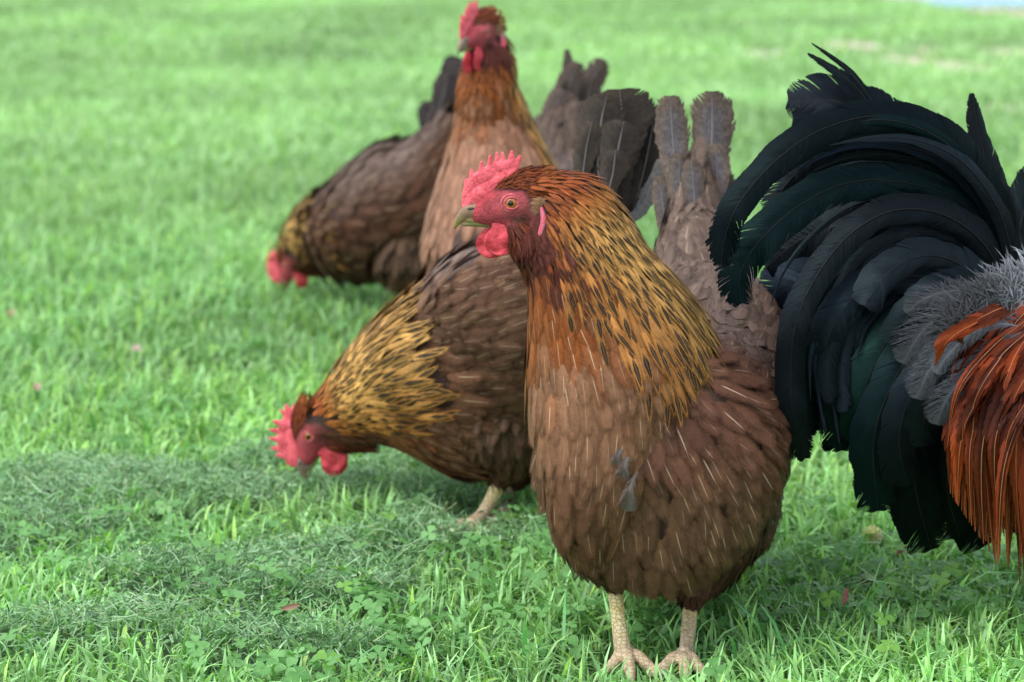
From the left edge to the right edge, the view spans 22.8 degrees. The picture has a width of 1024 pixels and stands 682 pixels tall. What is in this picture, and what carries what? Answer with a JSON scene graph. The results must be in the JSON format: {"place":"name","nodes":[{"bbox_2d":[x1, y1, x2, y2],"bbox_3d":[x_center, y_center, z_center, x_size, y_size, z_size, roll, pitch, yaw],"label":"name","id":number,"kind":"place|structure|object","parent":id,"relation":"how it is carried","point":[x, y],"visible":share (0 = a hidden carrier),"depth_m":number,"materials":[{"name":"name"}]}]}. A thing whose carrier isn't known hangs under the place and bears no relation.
{"place":"outdoors","nodes":[
{"label":"outdoors","id":0,"kind":"place"},
{"bbox_2d":[0,0,1023,681],"bbox_3d":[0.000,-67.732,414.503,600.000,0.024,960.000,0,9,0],"label":"ground","id":1,"kind":"structure","parent":0,"point":[298,596],"depth_m":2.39,"materials":[{"name":"green plant"}]},
{"bbox_2d":[5,308,15,324],"bbox_3d":[-0.737,-0.029,3.734,0.019,0.041,0.019,0,9,0],"label":"daisy","id":2,"kind":"object","parent":1,"relation":"on","point":[12,310],"visible":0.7,"depth_m":3.73,"materials":[{"name":"yellow plant"}]},
{"bbox_2d":[30,382,43,409],"bbox_3d":[-0.581,0.072,3.107,0.016,0.045,0.017,-4,10,-22],"label":"daisy","id":3,"kind":"object","parent":1,"relation":"on","point":[36,386],"visible":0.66,"depth_m":3.10,"materials":[{"name":"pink plant"}]},
{"bbox_2d":[129,344,142,370],"bbox_3d":[-0.501,0.026,3.382,0.019,0.046,0.019,0,9,0],"label":"daisy","id":4,"kind":"object","parent":1,"relation":"on","point":[136,347],"visible":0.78,"depth_m":3.38,"materials":[{"name":"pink plant"}]},
{"bbox_2d":[265,55,462,293],"bbox_3d":[-0.221,-0.234,3.857,0.415,0.404,0.264,3,10,20],"label":"hen","id":5,"kind":"object","parent":1,"relation":"on","point":[356,222],"visible":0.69,"depth_m":3.75,"materials":[{"name":"brown"}]},
{"bbox_2d":[269,88,662,535],"bbox_3d":[-0.014,-0.035,2.544,0.444,0.447,0.268,6,11,32],"label":"hen","id":6,"kind":"object","parent":1,"relation":"on","point":[429,371],"visible":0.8,"depth_m":2.46,"materials":[{"name":"brown"}]},
{"bbox_2d":[0,408,1001,681],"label":"grass clippings","id":7,"kind":"object","parent":1,"relation":"on","point":[104,472],"depth_m":2.40,"materials":[{"name":"green plant"}]},
{"bbox_2d":[281,603,299,609],"bbox_3d":[-0.186,0.223,2.128,0.016,0.005,0.005,0,9,0],"label":"fallen petal","id":8,"kind":"object","parent":7,"relation":"on","point":[290,606],"visible":1,"depth_m":2.13,"materials":[{"name":"plant"}]},
{"bbox_2d":[0,236,1023,681],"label":"clover","id":9,"kind":"object","parent":1,"relation":"on","point":[284,658],"visible":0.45,"depth_m":2.25,"materials":[{"name":"green plant"}]},
{"bbox_2d":[842,588,848,604],"bbox_3d":[0.286,0.219,2.177,0.006,0.015,0.004,0,9,0],"label":"fallen petal","id":10,"kind":"object","parent":9,"relation":"on","point":[845,596],"visible":1,"depth_m":2.18,"materials":[{"name":"pink plant"}]},
{"bbox_2d":[896,546,906,554],"bbox_3d":[0.359,0.193,2.336,0.010,0.008,0.004,0,9,0],"label":"fallen petal","id":11,"kind":"object","parent":9,"relation":"on","point":[899,551],"visible":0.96,"depth_m":2.34,"materials":[{"name":"plant"}]},
{"bbox_2d":[416,0,609,274],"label":"hen","id":12,"kind":"object","parent":1,"relation":"on","point":[492,115],"visible":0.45,"depth_m":2.93,"materials":[{"name":"brown"}]},
{"bbox_2d":[453,91,793,681],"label":"hen","id":13,"kind":"object","parent":1,"relation":"on","point":[659,434],"visible":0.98,"depth_m":1.98,"materials":[{"name":"brown"}]},
{"bbox_2d":[705,43,1023,584],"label":"rooster","id":14,"kind":"object","parent":1,"relation":"on","point":[882,240],"visible":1,"depth_m":2.04},
{"bbox_2d":[861,573,873,596],"bbox_3d":[0.319,0.222,2.272,0.014,0.028,0.014,0,9,0],"label":"clover flower","id":15,"kind":"object","parent":1,"relation":"on","point":[867,581],"visible":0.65,"depth_m":2.27,"materials":[{"name":"green plant"}]},
{"bbox_2d":[861,525,883,565],"bbox_3d":[0.341,0.194,2.398,0.021,0.041,0.021,0,9,0],"label":"clover flower","id":16,"kind":"object","parent":1,"relation":"on","point":[876,533],"visible":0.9,"depth_m":2.39,"materials":[{"name":"yellow plant"}]},
{"bbox_2d":[922,0,1023,6],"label":"path","id":17,"kind":"structure","parent":0,"point":[982,3],"depth_m":18.38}
]}

